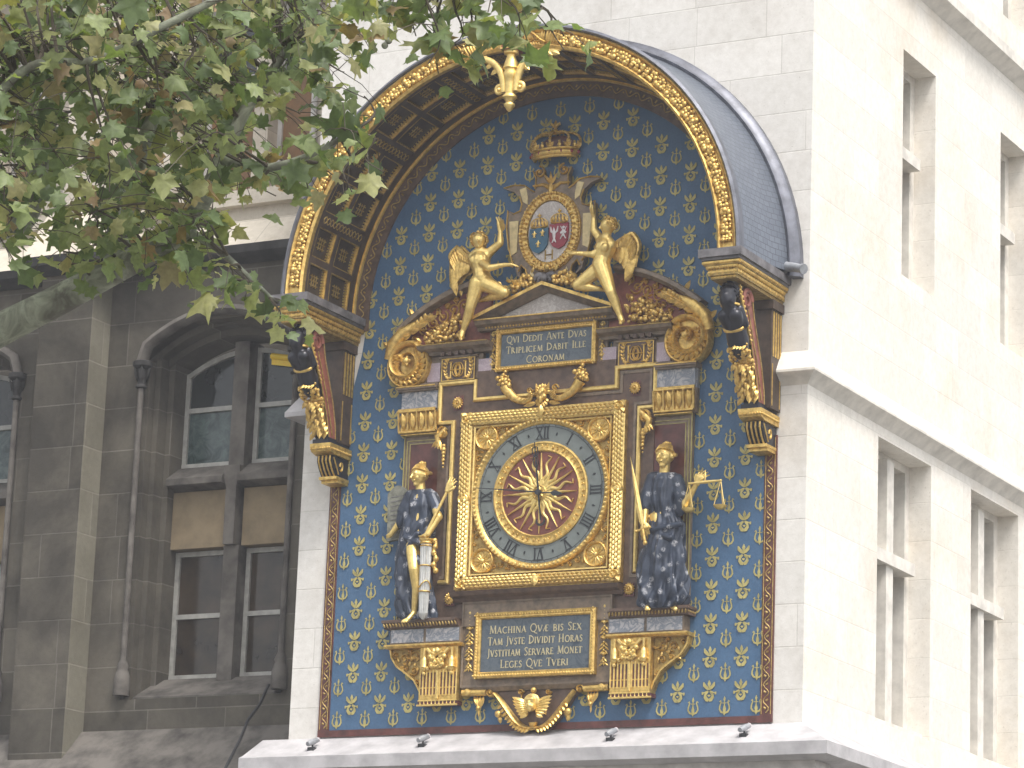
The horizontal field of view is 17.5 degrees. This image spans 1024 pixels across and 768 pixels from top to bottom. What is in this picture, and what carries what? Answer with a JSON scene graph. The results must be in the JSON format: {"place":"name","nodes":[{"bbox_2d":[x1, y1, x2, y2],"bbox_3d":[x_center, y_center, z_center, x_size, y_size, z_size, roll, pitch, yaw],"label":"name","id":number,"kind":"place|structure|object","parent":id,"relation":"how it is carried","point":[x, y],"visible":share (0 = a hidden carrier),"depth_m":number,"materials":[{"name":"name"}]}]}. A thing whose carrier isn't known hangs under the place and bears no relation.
{"place":"outdoors","nodes":[
{"label":"outdoors","id":0,"kind":"place"},
{"label":"ground","id":1,"kind":"structure","parent":0,"visible":0},
{"bbox_2d":[0,0,327,767],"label":"stone building","id":2,"kind":"structure","parent":1,"relation":"on","point":[150,468],"depth_m":30.22,"materials":[{"name":"grey stone"}]},
{"bbox_2d":[0,375,12,482],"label":"window","id":3,"kind":"structure","parent":2,"relation":"in","point":[6,404],"depth_m":31.74,"materials":[{"name":"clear glass"}]},
{"bbox_2d":[11,62,40,176],"bbox_3d":[-4.591,-2.597,32.532,0.640,2.240,0.054,-5,-15,27],"label":"window","id":4,"kind":"structure","parent":2,"relation":"in","point":[23,173],"depth_m":32.53,"materials":[{"name":"glass"}]},
{"bbox_2d":[168,550,222,679],"bbox_3d":[-2.820,2.103,30.192,0.605,1.180,0.054,-5,-15,27],"label":"window","id":5,"kind":"structure","parent":2,"relation":"in","point":[198,575],"depth_m":30.22,"materials":[{"name":"grey glass"}]},
{"bbox_2d":[181,351,234,468],"bbox_3d":[-2.747,0.240,30.642,0.610,1.097,0.054,-5,-15,27],"label":"window","id":6,"kind":"structure","parent":2,"relation":"in","point":[209,388],"depth_m":30.66,"materials":[{"name":"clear glass"}]},
{"bbox_2d":[204,0,256,190],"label":"window","id":7,"kind":"structure","parent":2,"relation":"in","point":[249,136],"depth_m":31.43,"materials":[{"name":"glass"}]},
{"bbox_2d":[224,684,269,767],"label":"cable","id":8,"kind":"object","parent":2,"relation":"attached to","point":[246,724],"visible":1,"depth_m":28.54,"materials":[{"name":"metal"}]},
{"bbox_2d":[239,546,283,676],"bbox_3d":[-2.144,2.044,29.840,0.605,1.180,0.054,-5,-15,27],"label":"window","id":9,"kind":"structure","parent":2,"relation":"in","point":[263,576],"depth_m":29.89,"materials":[{"name":"grey glass"}]},
{"bbox_2d":[252,347,292,462],"bbox_3d":[-2.075,0.180,30.292,0.610,1.097,0.054,-5,-15,27],"label":"window","id":10,"kind":"structure","parent":2,"relation":"in","point":[271,434],"depth_m":30.34,"materials":[{"name":"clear glass"}]},
{"bbox_2d":[270,353,291,366],"bbox_3d":[-1.998,-0.210,30.311,0.470,0.190,0.060,-5,-15,27],"label":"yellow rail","id":11,"kind":"object","parent":2,"relation":"attached to","point":[279,359],"visible":0.35,"depth_m":30.37,"materials":[{"name":"metal"}]},
{"bbox_2d":[277,0,311,177],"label":"window","id":12,"kind":"structure","parent":2,"relation":"in","point":[289,126],"depth_m":31.12,"materials":[{"name":"glass"}]},
{"bbox_2d":[0,0,598,348],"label":"plane tree","id":13,"kind":"object","parent":1,"relation":"on","point":[55,66],"visible":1,"depth_m":12.48,"materials":[{"name":"green plant"}]},
{"bbox_2d":[238,0,1023,767],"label":"stone tower","id":14,"kind":"structure","parent":1,"relation":"on","point":[892,130],"depth_m":27.84,"materials":[{"name":"white stone"}]},
{"bbox_2d":[306,737,319,750],"bbox_3d":[-1.636,2.963,27.300,0.061,0.137,0.145,-5,-15,27],"label":"floodlight","id":15,"kind":"object","parent":14,"relation":"on","point":[311,742],"visible":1,"depth_m":27.27,"materials":[{"name":"metal"}]},
{"bbox_2d":[288,324,351,486],"bbox_3d":[-1.629,0.178,27.753,0.224,1.221,0.885,-5,-15,27],"label":"carved bracket","id":16,"kind":"object","parent":14,"relation":"attached to","point":[309,365],"visible":0.85,"depth_m":27.73,"materials":[{"name":"metal"}]},
{"bbox_2d":[416,734,429,746],"bbox_3d":[-0.716,2.882,26.821,0.061,0.137,0.145,-5,-15,27],"label":"floodlight","id":17,"kind":"object","parent":14,"relation":"on","point":[423,738],"visible":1,"depth_m":26.79,"materials":[{"name":"grey metal"}]},
{"bbox_2d":[461,683,608,732],"bbox_3d":[0.166,2.596,26.544,1.321,0.383,0.169,-5,-15,27],"label":"cherub bracket","id":18,"kind":"object","parent":14,"relation":"attached to","point":[532,709],"visible":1,"depth_m":26.53,"materials":[{"name":"metal"}]},
{"bbox_2d":[271,23,803,446],"bbox_3d":[0.128,-1.355,27.141,4.479,3.360,0.985,-5,-15,27],"label":"arched canopy","id":19,"kind":"object","parent":14,"relation":"attached to","point":[759,238],"visible":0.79,"depth_m":27.37,"materials":[{"name":"metal"}]},
{"bbox_2d":[462,48,560,111],"bbox_3d":[-0.013,-2.469,27.058,0.920,0.531,0.130,-5,-15,27],"label":"pendant finial","id":20,"kind":"object","parent":19,"relation":"hanging from","point":[510,72],"visible":0.73,"depth_m":27.02,"materials":[{"name":"gold metal"}]},
{"bbox_2d":[782,261,807,273],"bbox_3d":[2.211,-0.925,26.300,0.112,0.163,0.304,11,-16,-33],"label":"waterspout","id":21,"kind":"object","parent":19,"relation":"attached to","point":[795,267],"visible":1,"depth_m":26.23,"materials":[{"name":"grey metal"}]},
{"bbox_2d":[317,78,777,737],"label":"painted field","id":22,"kind":"structure","parent":14,"relation":"attached to","point":[641,158],"depth_m":27.40,"materials":[{"name":"blue paint"}]},
{"bbox_2d":[381,264,716,706],"bbox_3d":[0.227,0.803,26.964,3.081,3.582,0.200,-5,-15,27],"label":"clock surround","id":23,"kind":"object","parent":14,"relation":"attached to","point":[442,376],"visible":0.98,"depth_m":26.98,"materials":[{"name":"paint"}]},
{"bbox_2d":[386,461,456,622],"bbox_3d":[-0.758,1.298,27.300,0.719,1.379,0.282,-5,-15,27],"label":"statue of law","id":24,"kind":"object","parent":23,"relation":"on","point":[414,517],"visible":1,"depth_m":27.25,"materials":[{"name":"stone"}]},
{"bbox_2d":[448,216,518,340],"bbox_3d":[-0.251,-0.872,27.529,0.729,1.064,0.219,-8,-17,37],"label":"winged youth","id":25,"kind":"object","parent":23,"relation":"on","point":[464,262],"visible":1,"depth_m":27.49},
{"bbox_2d":[460,605,610,691],"bbox_3d":[0.196,2.116,26.683,1.360,0.678,0.119,-5,-15,27],"label":"inscription plaque","id":26,"kind":"object","parent":23,"relation":"attached to","point":[568,648],"visible":1,"depth_m":26.65,"materials":[{"name":"grey stone"}]},
{"bbox_2d":[454,400,627,590],"bbox_3d":[0.225,0.906,26.938,1.511,1.500,0.105,-5,-15,27],"label":"clock","id":27,"kind":"object","parent":23,"relation":"attached to","point":[541,498],"depth_m":26.93,"materials":[{"name":"metal"}]},
{"bbox_2d":[495,363,588,407],"bbox_3d":[0.248,0.028,27.134,0.863,0.360,0.102,-5,-15,27],"label":"horned mask","id":28,"kind":"object","parent":23,"relation":"attached to","point":[542,391],"visible":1,"depth_m":27.09,"materials":[{"name":"gold metal"}]},
{"bbox_2d":[489,319,608,372],"bbox_3d":[0.288,-0.291,27.267,1.090,0.396,0.101,-5,-15,27],"label":"inscription plaque","id":29,"kind":"object","parent":23,"relation":"attached to","point":[548,346],"visible":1,"depth_m":27.24,"materials":[{"name":"grey stone"}]},
{"bbox_2d":[566,200,641,324],"bbox_3d":[0.745,-0.982,27.030,0.611,1.105,0.250,-5,-15,27],"label":"winged youth","id":30,"kind":"object","parent":23,"relation":"on","point":[625,250],"visible":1,"depth_m":26.98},
{"bbox_2d":[630,441,726,610],"bbox_3d":[1.340,1.113,26.216,0.837,1.392,0.300,-5,-15,27],"label":"statue of justice","id":31,"kind":"object","parent":23,"relation":"attached to","point":[665,498],"visible":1,"depth_m":26.19,"materials":[{"name":"stone"}]},
{"bbox_2d":[499,162,602,299],"bbox_3d":[0.300,-1.274,27.456,0.902,1.158,0.189,-5,-15,27],"label":"coat of arms","id":32,"kind":"object","parent":14,"relation":"attached to","point":[548,225],"visible":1,"depth_m":27.46},
{"bbox_2d":[529,120,581,162],"bbox_3d":[0.347,-2.040,27.675,0.489,0.351,0.164,-5,-15,27],"label":"royal crown","id":33,"kind":"object","parent":14,"relation":"attached to","point":[560,146],"visible":1,"depth_m":27.62,"materials":[{"name":"gold metal"}]},
{"bbox_2d":[604,727,617,740],"bbox_3d":[0.778,2.750,26.042,0.061,0.137,0.145,-5,-15,27],"label":"floodlight","id":34,"kind":"object","parent":14,"relation":"on","point":[610,732],"visible":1,"depth_m":26.01,"materials":[{"name":"grey metal"}]},
{"bbox_2d":[738,723,750,736],"bbox_3d":[1.786,2.662,25.517,0.061,0.137,0.145,-5,-15,27],"label":"floodlight","id":35,"kind":"object","parent":14,"relation":"on","point":[743,728],"visible":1,"depth_m":25.48,"materials":[{"name":"grey metal"}]},
{"bbox_2d":[718,281,779,455],"bbox_3d":[1.827,-0.127,25.951,0.224,1.221,0.885,-5,-15,27],"label":"carved bracket","id":36,"kind":"object","parent":14,"relation":"attached to","point":[736,319],"visible":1,"depth_m":25.91,"materials":[{"name":"metal"}]},
{"bbox_2d":[875,451,922,737],"bbox_3d":[2.999,1.737,27.806,0.480,2.361,1.220,-5,-15,27],"label":"window frame","id":37,"kind":"structure","parent":14,"relation":"in","point":[894,568],"depth_m":27.94,"materials":[{"name":"white"}]},
{"bbox_2d":[901,70,927,292],"bbox_3d":[3.257,-1.798,28.899,0.480,2.021,0.780,-5,-15,27],"label":"window frame","id":38,"kind":"structure","parent":14,"relation":"in","point":[911,164],"depth_m":29.09,"materials":[{"name":"white"}]},
{"bbox_2d":[970,503,1008,767],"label":"window frame","id":39,"kind":"structure","parent":14,"relation":"in","point":[985,611],"depth_m":29.84,"materials":[{"name":"white"}]},
{"bbox_2d":[1003,0,1011,21],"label":"window frame","id":40,"kind":"structure","parent":14,"relation":"in","point":[1007,4],"depth_m":31.88,"materials":[{"name":"white stone"}]},
{"bbox_2d":[1000,152,1021,357],"bbox_3d":[4.403,-1.244,31.004,0.480,2.021,0.780,-5,-15,27],"label":"window frame","id":41,"kind":"structure","parent":14,"relation":"in","point":[1007,237],"depth_m":31.19,"materials":[{"name":"white"}]}
]}

